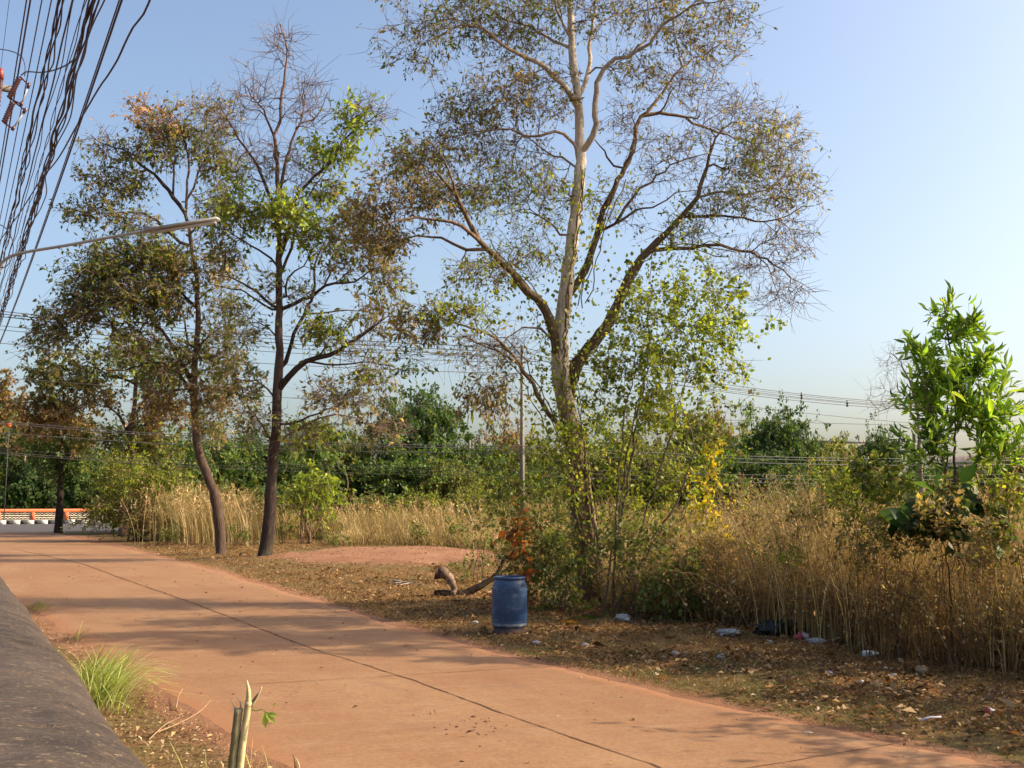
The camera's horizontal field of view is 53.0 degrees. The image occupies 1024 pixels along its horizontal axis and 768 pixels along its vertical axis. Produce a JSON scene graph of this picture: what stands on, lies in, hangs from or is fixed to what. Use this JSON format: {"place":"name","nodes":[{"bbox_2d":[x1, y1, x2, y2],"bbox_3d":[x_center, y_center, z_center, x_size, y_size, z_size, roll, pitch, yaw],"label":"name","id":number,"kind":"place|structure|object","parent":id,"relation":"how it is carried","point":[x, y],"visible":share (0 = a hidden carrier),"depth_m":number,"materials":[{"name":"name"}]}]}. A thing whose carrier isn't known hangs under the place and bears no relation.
{"place":"outdoors","nodes":[
{"label":"outdoors","id":0,"kind":"place"},
{"bbox_2d":[0,0,60,261],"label":"overhead cable","id":1,"kind":"object","parent":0,"point":[42,75],"visible":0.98,"depth_m":16.87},
{"bbox_2d":[0,0,64,274],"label":"overhead cable","id":2,"kind":"object","parent":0,"point":[48,69],"visible":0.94,"depth_m":16.54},
{"bbox_2d":[0,0,86,305],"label":"overhead cable","id":3,"kind":"object","parent":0,"point":[83,6],"visible":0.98,"depth_m":15.79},
{"bbox_2d":[0,0,95,315],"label":"overhead cable","id":4,"kind":"object","parent":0,"point":[78,50],"visible":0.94,"depth_m":15.34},
{"bbox_2d":[0,0,99,320],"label":"overhead cable","id":5,"kind":"object","parent":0,"point":[91,20],"visible":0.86,"depth_m":15.32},
{"bbox_2d":[0,523,118,531],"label":"asphalt road","id":6,"kind":"structure","parent":0,"point":[28,527],"depth_m":74.95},
{"bbox_2d":[0,0,122,342],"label":"overhead cable","id":7,"kind":"object","parent":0,"point":[107,42],"visible":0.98,"depth_m":14.97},
{"bbox_2d":[0,532,1001,767],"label":"road","id":8,"kind":"structure","parent":0,"point":[321,721],"depth_m":10.85,"materials":[{"name":"concrete"}]},
{"bbox_2d":[15,549,904,767],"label":"road joint","id":9,"kind":"object","parent":8,"relation":"on","point":[425,673],"visible":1,"depth_m":11.56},
{"bbox_2d":[0,421,1023,458],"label":"telephone cable","id":10,"kind":"object","parent":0,"point":[427,445],"visible":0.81,"depth_m":48.85,"materials":[{"name":"grey metal"}]},
{"bbox_2d":[0,0,1023,501],"label":"sky","id":11,"kind":"structure","parent":0,"point":[918,105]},
{"bbox_2d":[5,511,1023,767],"bbox_3d":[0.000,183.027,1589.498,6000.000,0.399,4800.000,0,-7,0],"label":"ground","id":12,"kind":"structure","parent":0,"point":[391,555],"depth_m":12.01,"materials":[{"name":"soil"}]},
{"bbox_2d":[0,367,19,517],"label":"feathery conifer","id":13,"kind":"object","parent":12,"relation":"on","point":[5,392],"visible":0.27,"depth_m":108.28,"materials":[{"name":"green plant"}]},
{"bbox_2d":[0,404,26,504],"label":"broadleaf tree","id":14,"kind":"object","parent":12,"relation":"on","point":[3,455],"visible":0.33,"depth_m":98.40,"materials":[{"name":"green plant"}]},
{"bbox_2d":[0,445,85,518],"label":"broadleaf tree","id":15,"kind":"object","parent":12,"relation":"on","point":[35,478],"visible":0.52,"depth_m":97.60,"materials":[{"name":"green plant"}]},
{"bbox_2d":[9,408,101,532],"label":"kerbside tree","id":16,"kind":"object","parent":12,"relation":"on","point":[68,465],"visible":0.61,"depth_m":64.58,"materials":[{"name":"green plant"}]},
{"bbox_2d":[0,576,146,767],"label":"parapet wall","id":17,"kind":"structure","parent":12,"relation":"on","point":[51,715],"depth_m":3.83,"materials":[{"name":"concrete"}]},
{"bbox_2d":[63,445,116,518],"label":"broadleaf tree","id":18,"kind":"object","parent":12,"relation":"on","point":[80,494],"visible":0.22,"depth_m":98.81,"materials":[{"name":"green plant"}]},
{"bbox_2d":[4,331,200,535],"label":"brown leaved tree","id":19,"kind":"object","parent":12,"relation":"on","point":[53,405],"visible":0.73,"depth_m":57.77,"materials":[{"name":"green plant"}]},
{"bbox_2d":[0,216,219,270],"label":"street lamp","id":20,"kind":"object","parent":12,"relation":"on","point":[154,229],"visible":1,"depth_m":17.84,"materials":[{"name":"grey metal"}]},
{"bbox_2d":[60,445,200,542],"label":"roadside bush","id":21,"kind":"object","parent":12,"relation":"on","point":[118,488],"visible":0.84,"depth_m":50.75,"materials":[{"name":"green plant"}]},
{"bbox_2d":[65,641,203,717],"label":"grass tuft","id":22,"kind":"object","parent":12,"relation":"on","point":[102,685],"visible":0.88,"depth_m":10.50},
{"bbox_2d":[5,81,272,554],"bbox_3d":[-13.846,-2.666,38.562,9.948,18.964,4.610,1,-7,-8],"label":"leafy roadside tree","id":23,"kind":"object","parent":12,"relation":"on","point":[111,271],"visible":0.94,"depth_m":38.59,"materials":[{"name":"green plant"}]},
{"bbox_2d":[81,419,209,529],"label":"broadleaf tree","id":24,"kind":"object","parent":12,"relation":"on","point":[190,456],"visible":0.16,"depth_m":62.05,"materials":[{"name":"green plant"}]},
{"bbox_2d":[29,611,276,767],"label":"straw litter","id":25,"kind":"object","parent":12,"relation":"on","point":[199,754],"visible":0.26,"depth_m":8.82,"materials":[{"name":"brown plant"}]},
{"bbox_2d":[175,408,266,502],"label":"broadleaf tree","id":26,"kind":"object","parent":12,"relation":"on","point":[218,459],"visible":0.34,"depth_m":65.28,"materials":[{"name":"green plant"}]},
{"bbox_2d":[204,412,300,510],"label":"broadleaf tree","id":27,"kind":"object","parent":12,"relation":"on","point":[262,457],"visible":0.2,"depth_m":68.25,"materials":[{"name":"green plant"}]},
{"bbox_2d":[228,681,278,767],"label":"broken cane","id":28,"kind":"object","parent":12,"relation":"on","point":[239,734],"visible":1,"depth_m":6.19,"materials":[{"name":"beige plant"}]},
{"bbox_2d":[256,417,344,509],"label":"broadleaf tree","id":29,"kind":"object","parent":12,"relation":"on","point":[289,476],"visible":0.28,"depth_m":69.63,"materials":[{"name":"green plant"}]},
{"bbox_2d":[177,0,432,555],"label":"half bare tree","id":30,"kind":"object","parent":12,"relation":"on","point":[281,208],"visible":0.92,"depth_m":35.63,"materials":[{"name":"green plant"}]},
{"bbox_2d":[277,459,356,543],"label":"roadside bush","id":31,"kind":"object","parent":12,"relation":"on","point":[314,490],"visible":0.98,"depth_m":46.53,"materials":[{"name":"green plant"}]},
{"bbox_2d":[288,416,358,538],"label":"roadside bush","id":32,"kind":"object","parent":12,"relation":"on","point":[320,457],"visible":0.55,"depth_m":51.90,"materials":[{"name":"green plant"}]},
{"bbox_2d":[292,414,406,509],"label":"broadleaf tree","id":33,"kind":"object","parent":12,"relation":"on","point":[344,459],"visible":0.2,"depth_m":73.42,"materials":[{"name":"green plant"}]},
{"bbox_2d":[329,436,399,510],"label":"broadleaf tree","id":34,"kind":"object","parent":12,"relation":"on","point":[357,485],"visible":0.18,"depth_m":72.39,"materials":[{"name":"green plant"}]},
{"bbox_2d":[326,489,411,518],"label":"field bush","id":35,"kind":"object","parent":12,"relation":"on","point":[369,497],"visible":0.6,"depth_m":57.38,"materials":[{"name":"green plant"}]},
{"bbox_2d":[350,361,471,479],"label":"broadleaf tree","id":36,"kind":"object","parent":12,"relation":"on","point":[430,430],"visible":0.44,"depth_m":76.28,"materials":[{"name":"green plant"}]},
{"bbox_2d":[342,429,479,516],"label":"broadleaf tree","id":37,"kind":"object","parent":12,"relation":"on","point":[386,482],"visible":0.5,"depth_m":70.57,"materials":[{"name":"green plant"}]},
{"bbox_2d":[381,482,452,522],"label":"field bush","id":38,"kind":"object","parent":12,"relation":"on","point":[430,497],"visible":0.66,"depth_m":56.53,"materials":[{"name":"green plant"}]},
{"bbox_2d":[413,453,496,517],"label":"broadleaf tree","id":39,"kind":"object","parent":12,"relation":"on","point":[468,475],"visible":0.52,"depth_m":69.29,"materials":[{"name":"green plant"}]},
{"bbox_2d":[411,557,504,596],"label":"fallen branch","id":40,"kind":"object","parent":12,"relation":"on","point":[444,573],"visible":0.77,"depth_m":21.30,"materials":[{"name":"brown wood"}]},
{"bbox_2d":[440,416,505,509],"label":"broadleaf tree","id":41,"kind":"object","parent":12,"relation":"on","point":[475,458],"visible":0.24,"depth_m":78.36,"materials":[{"name":"green plant"}]},
{"bbox_2d":[440,476,510,520],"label":"field bush","id":42,"kind":"object","parent":12,"relation":"on","point":[477,496],"visible":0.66,"depth_m":54.34,"materials":[{"name":"green plant"}]},
{"bbox_2d":[442,486,516,581],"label":"wild shrub","id":43,"kind":"object","parent":12,"relation":"on","point":[478,528],"visible":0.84,"depth_m":25.00,"materials":[{"name":"green plant"}]},
{"bbox_2d":[471,407,541,474],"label":"broadleaf tree","id":44,"kind":"object","parent":12,"relation":"on","point":[514,436],"visible":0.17,"depth_m":80.34,"materials":[{"name":"green plant"}]},
{"bbox_2d":[492,575,526,634],"bbox_3d":[-0.040,3.348,15.567,0.541,0.853,0.544,0,-7,0],"label":"plastic barrel","id":45,"kind":"object","parent":12,"relation":"on","point":[509,604],"visible":0.99,"depth_m":15.36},
{"bbox_2d":[0,473,1023,521],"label":"undergrowth","id":46,"kind":"object","parent":12,"relation":"on","point":[29,500],"visible":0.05,"depth_m":96.07,"materials":[{"name":"green plant"}]},
{"bbox_2d":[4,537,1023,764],"bbox_3d":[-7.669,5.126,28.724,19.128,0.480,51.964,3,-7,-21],"label":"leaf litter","id":47,"kind":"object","parent":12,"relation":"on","point":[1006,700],"visible":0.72,"depth_m":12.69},
{"bbox_2d":[462,446,567,516],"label":"broadleaf tree","id":48,"kind":"object","parent":12,"relation":"on","point":[537,482],"visible":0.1,"depth_m":72.41,"materials":[{"name":"green plant"}]},
{"bbox_2d":[489,494,551,613],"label":"wild shrub","id":49,"kind":"object","parent":12,"relation":"on","point":[519,532],"visible":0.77,"depth_m":17.59,"materials":[{"name":"orange plant"}]},
{"bbox_2d":[520,345,524,516],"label":"power pole","id":50,"kind":"object","parent":12,"relation":"on","point":[522,466],"visible":0.64,"depth_m":49.95,"materials":[{"name":"grey concrete"}]},
{"bbox_2d":[0,432,1019,465],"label":"telephone cable","id":51,"kind":"object","parent":50,"relation":"attached to","point":[420,452],"visible":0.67,"depth_m":49.00,"materials":[{"name":"grey metal"}]},
{"bbox_2d":[0,423,1021,461],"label":"telephone cable","id":52,"kind":"object","parent":50,"relation":"attached to","point":[442,447],"visible":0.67,"depth_m":49.07,"materials":[{"name":"grey metal"}]},
{"bbox_2d":[476,433,571,601],"bbox_3d":[0.052,2.629,19.885,1.672,3.302,1.862,-4,-8,31],"label":"wild shrub","id":53,"kind":"object","parent":12,"relation":"on","point":[500,489],"visible":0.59,"depth_m":19.98,"materials":[{"name":"green plant"}]},
{"bbox_2d":[490,469,583,609],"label":"wild shrub","id":54,"kind":"object","parent":12,"relation":"on","point":[541,531],"visible":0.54,"depth_m":18.35,"materials":[{"name":"green plant"}]},
{"bbox_2d":[85,460,1023,574],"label":"tall golden grass","id":55,"kind":"structure","parent":12,"relation":"on","point":[358,536],"depth_m":50.40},
{"bbox_2d":[516,401,596,605],"bbox_3d":[0.941,2.312,19.455,1.470,4.070,1.490,2,-7,-20],"label":"wild shrub","id":56,"kind":"object","parent":12,"relation":"on","point":[566,428],"visible":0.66,"depth_m":19.55,"materials":[{"name":"green plant"}]},
{"bbox_2d":[507,431,616,511],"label":"broadleaf tree","id":57,"kind":"object","parent":12,"relation":"on","point":[536,443],"visible":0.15,"depth_m":79.17,"materials":[{"name":"green plant"}]},
{"bbox_2d":[526,513,611,614],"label":"wild shrub","id":58,"kind":"object","parent":12,"relation":"on","point":[564,572],"visible":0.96,"depth_m":17.82,"materials":[{"name":"green plant"}]},
{"bbox_2d":[119,449,1023,672],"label":"feathery grass","id":59,"kind":"structure","parent":12,"relation":"on","point":[833,631],"depth_m":14.82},
{"bbox_2d":[321,0,838,600],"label":"pale trunk tree","id":60,"kind":"object","parent":12,"relation":"on","point":[433,194],"visible":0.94,"depth_m":20.73,"materials":[{"name":"green plant"}]},
{"bbox_2d":[451,160,752,603],"bbox_3d":[1.838,-0.079,20.479,6.092,8.885,1.782,0,-7,0],"label":"climbing vine","id":61,"kind":"object","parent":60,"relation":"attached to","point":[653,267],"visible":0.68,"depth_m":20.47,"materials":[{"name":"green plant"}]},
{"bbox_2d":[138,537,1023,763],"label":"short dry grass","id":62,"kind":"structure","parent":12,"relation":"on","point":[404,609],"depth_m":14.25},
{"bbox_2d":[547,377,617,601],"bbox_3d":[1.399,2.194,20.367,1.435,4.658,1.210,0,-7,0],"label":"slender stem tree","id":63,"kind":"object","parent":12,"relation":"on","point":[591,503],"visible":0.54,"depth_m":20.25,"materials":[{"name":"green plant"}]},
{"bbox_2d":[562,410,639,511],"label":"broadleaf tree","id":64,"kind":"object","parent":12,"relation":"on","point":[608,448],"visible":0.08,"depth_m":82.65,"materials":[{"name":"green plant"}]},
{"bbox_2d":[562,404,666,601],"bbox_3d":[1.997,2.284,18.875,1.684,3.970,1.728,3,-7,-22],"label":"wild shrub","id":65,"kind":"object","parent":12,"relation":"on","point":[601,486],"visible":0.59,"depth_m":18.89,"materials":[{"name":"green plant"}]},
{"bbox_2d":[590,489,678,621],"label":"wild shrub","id":66,"kind":"object","parent":12,"relation":"on","point":[633,539],"visible":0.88,"depth_m":17.03,"materials":[{"name":"green plant"}]},
{"bbox_2d":[595,426,704,512],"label":"broadleaf tree","id":67,"kind":"object","parent":12,"relation":"on","point":[638,441],"visible":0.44,"depth_m":79.02,"materials":[{"name":"green plant"}]},
{"bbox_2d":[622,411,714,575],"bbox_3d":[2.946,2.355,19.441,1.946,3.794,1.766,0,-7,0],"label":"wild shrub","id":68,"kind":"object","parent":12,"relation":"on","point":[674,469],"visible":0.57,"depth_m":19.44,"materials":[{"name":"green plant"}]},
{"bbox_2d":[562,255,787,616],"bbox_3d":[2.986,0.859,17.684,3.467,6.314,2.758,4,-8,-31],"label":"understorey tree","id":69,"kind":"object","parent":12,"relation":"on","point":[651,353],"visible":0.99,"depth_m":17.67,"materials":[{"name":"green plant"}]},
{"bbox_2d":[632,528,728,624],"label":"wild shrub","id":70,"kind":"object","parent":12,"relation":"on","point":[676,606],"visible":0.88,"depth_m":16.47,"materials":[{"name":"green plant"}]},
{"bbox_2d":[636,497,724,588],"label":"wild shrub","id":71,"kind":"object","parent":12,"relation":"on","point":[671,540],"visible":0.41,"depth_m":18.36,"materials":[{"name":"green plant"}]},
{"bbox_2d":[642,397,731,513],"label":"broadleaf tree","id":72,"kind":"object","parent":12,"relation":"on","point":[685,436],"visible":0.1,"depth_m":82.90,"materials":[{"name":"green plant"}]},
{"bbox_2d":[675,423,751,548],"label":"wild shrub","id":73,"kind":"object","parent":12,"relation":"on","point":[724,479],"visible":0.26,"depth_m":20.41,"materials":[{"name":"green plant"}]},
{"bbox_2d":[682,433,747,566],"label":"wild shrub","id":74,"kind":"object","parent":12,"relation":"on","point":[705,493],"visible":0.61,"depth_m":17.86,"materials":[{"name":"yellow plant"}]},
{"bbox_2d":[688,542,772,626],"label":"dead shrub","id":75,"kind":"object","parent":12,"relation":"on","point":[728,600],"visible":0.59,"depth_m":16.27,"materials":[{"name":"brown plant"}]},
{"bbox_2d":[676,436,803,516],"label":"broadleaf tree","id":76,"kind":"object","parent":12,"relation":"on","point":[760,467],"visible":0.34,"depth_m":66.07,"materials":[{"name":"green plant"}]},
{"bbox_2d":[705,472,777,546],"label":"wild shrub","id":77,"kind":"object","parent":12,"relation":"on","point":[736,491],"visible":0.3,"depth_m":20.30,"materials":[{"name":"green plant"}]},
{"bbox_2d":[720,397,775,502],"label":"broadleaf tree","id":78,"kind":"object","parent":12,"relation":"on","point":[743,439],"visible":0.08,"depth_m":75.56,"materials":[{"name":"green plant"}]},
{"bbox_2d":[729,542,821,623],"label":"dead shrub","id":79,"kind":"object","parent":12,"relation":"on","point":[758,593],"visible":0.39,"depth_m":15.61,"materials":[{"name":"brown plant"}]},
{"bbox_2d":[742,528,813,637],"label":"weed","id":80,"kind":"object","parent":12,"relation":"on","point":[782,558],"visible":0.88,"depth_m":14.61,"materials":[{"name":"brown plant"}]},
{"bbox_2d":[753,619,808,635],"bbox_3d":[3.900,3.555,14.880,0.876,0.297,0.312,0,-7,0],"label":"plastic bag","id":81,"kind":"object","parent":12,"relation":"on","point":[768,625],"visible":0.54,"depth_m":14.81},
{"bbox_2d":[745,387,838,521],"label":"broadleaf tree","id":82,"kind":"object","parent":12,"relation":"on","point":[788,434],"visible":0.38,"depth_m":70.74,"materials":[{"name":"green plant"}]},
{"bbox_2d":[574,473,1023,674],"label":"dead straw","id":83,"kind":"object","parent":12,"relation":"on","point":[981,660],"visible":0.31,"depth_m":14.64,"materials":[{"name":"beige plant"}]},
{"bbox_2d":[773,491,830,634],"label":"weed","id":84,"kind":"object","parent":12,"relation":"on","point":[803,514],"visible":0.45,"depth_m":15.21,"materials":[{"name":"brown plant"}]},
{"bbox_2d":[773,542,851,635],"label":"dead shrub","id":85,"kind":"object","parent":12,"relation":"on","point":[809,592],"visible":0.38,"depth_m":14.86,"materials":[{"name":"brown plant"}]},
{"bbox_2d":[789,556,893,642],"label":"dead shrub","id":86,"kind":"object","parent":12,"relation":"on","point":[834,599],"visible":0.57,"depth_m":14.16,"materials":[{"name":"brown plant"}]},
{"bbox_2d":[814,467,878,640],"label":"weed","id":87,"kind":"object","parent":12,"relation":"on","point":[844,480],"visible":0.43,"depth_m":14.41,"materials":[{"name":"brown plant"}]},
{"bbox_2d":[818,431,883,474],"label":"broadleaf tree","id":88,"kind":"object","parent":12,"relation":"on","point":[842,444],"visible":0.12,"depth_m":89.31,"materials":[{"name":"green plant"}]},
{"bbox_2d":[825,465,893,657],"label":"weed","id":89,"kind":"object","parent":12,"relation":"on","point":[857,508],"visible":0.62,"depth_m":13.19,"materials":[{"name":"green plant"}]},
{"bbox_2d":[817,513,912,663],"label":"weed","id":90,"kind":"object","parent":12,"relation":"on","point":[858,564],"visible":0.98,"depth_m":12.76,"materials":[{"name":"brown plant"}]},
{"bbox_2d":[836,449,907,651],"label":"weed","id":91,"kind":"object","parent":12,"relation":"on","point":[862,466],"visible":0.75,"depth_m":13.88,"materials":[{"name":"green plant"}]},
{"bbox_2d":[853,409,905,481],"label":"broadleaf tree","id":92,"kind":"object","parent":12,"relation":"on","point":[881,443],"visible":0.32,"depth_m":77.41,"materials":[{"name":"green plant"}]},
{"bbox_2d":[834,560,939,657],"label":"dead shrub","id":93,"kind":"object","parent":12,"relation":"on","point":[898,640],"visible":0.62,"depth_m":13.02,"materials":[{"name":"brown plant"}]},
{"bbox_2d":[855,507,929,664],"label":"weed","id":94,"kind":"object","parent":12,"relation":"on","point":[896,544],"visible":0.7,"depth_m":12.66,"materials":[{"name":"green plant"}]},
{"bbox_2d":[852,470,937,657],"bbox_3d":[4.953,2.346,13.405,0.910,2.447,1.540,6,-9,-44],"label":"weed","id":95,"kind":"object","parent":12,"relation":"on","point":[894,490],"visible":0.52,"depth_m":13.33,"materials":[{"name":"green plant"}]},
{"bbox_2d":[860,333,947,500],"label":"bare tree","id":96,"kind":"object","parent":12,"relation":"on","point":[920,474],"visible":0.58,"depth_m":46.18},
{"bbox_2d":[870,546,986,668],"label":"dead shrub","id":97,"kind":"object","parent":12,"relation":"on","point":[916,595],"visible":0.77,"depth_m":12.63,"materials":[{"name":"brown plant"}]},
{"bbox_2d":[894,486,982,673],"bbox_3d":[5.173,2.315,12.177,1.032,2.251,0.992,0,-7,0],"label":"weed","id":98,"kind":"object","parent":12,"relation":"on","point":[939,521],"visible":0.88,"depth_m":12.14,"materials":[{"name":"brown plant"}]},
{"bbox_2d":[878,464,1023,670],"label":"broadleaf sapling","id":99,"kind":"object","parent":12,"relation":"on","point":[899,517],"visible":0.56,"depth_m":12.34,"materials":[{"name":"green plant"}]},
{"bbox_2d":[886,280,1023,660],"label":"young green tree","id":100,"kind":"object","parent":12,"relation":"on","point":[937,381],"visible":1,"depth_m":13.39,"materials":[{"name":"green plant"}]},
{"bbox_2d":[913,448,999,663],"bbox_3d":[5.584,2.165,12.766,0.695,2.732,1.172,6,-9,-41],"label":"weed","id":101,"kind":"object","parent":12,"relation":"on","point":[974,482],"visible":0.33,"depth_m":12.82,"materials":[{"name":"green plant"}]},
{"bbox_2d":[932,510,1023,684],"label":"weed","id":102,"kind":"object","parent":12,"relation":"on","point":[985,547],"visible":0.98,"depth_m":11.75,"materials":[{"name":"brown plant"}]},
{"bbox_2d":[940,541,1023,672],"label":"dead shrub","id":103,"kind":"object","parent":12,"relation":"on","point":[996,600],"visible":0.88,"depth_m":11.97,"materials":[{"name":"brown plant"}]},
{"bbox_2d":[970,467,1023,671],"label":"weed","id":104,"kind":"object","parent":12,"relation":"on","point":[1011,480],"visible":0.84,"depth_m":12.30,"materials":[{"name":"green plant"}]},
{"bbox_2d":[974,441,1023,517],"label":"broadleaf tree","id":105,"kind":"object","parent":12,"relation":"on","point":[1019,470],"visible":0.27,"depth_m":79.27,"materials":[{"name":"green plant"}]},
{"label":"pavement","id":106,"kind":"structure","parent":0,"visible":0},
{"bbox_2d":[0,500,102,519],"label":"garden wall","id":107,"kind":"structure","parent":106,"relation":"on","point":[33,513],"depth_m":91.48,"materials":[{"name":"orange concrete"}]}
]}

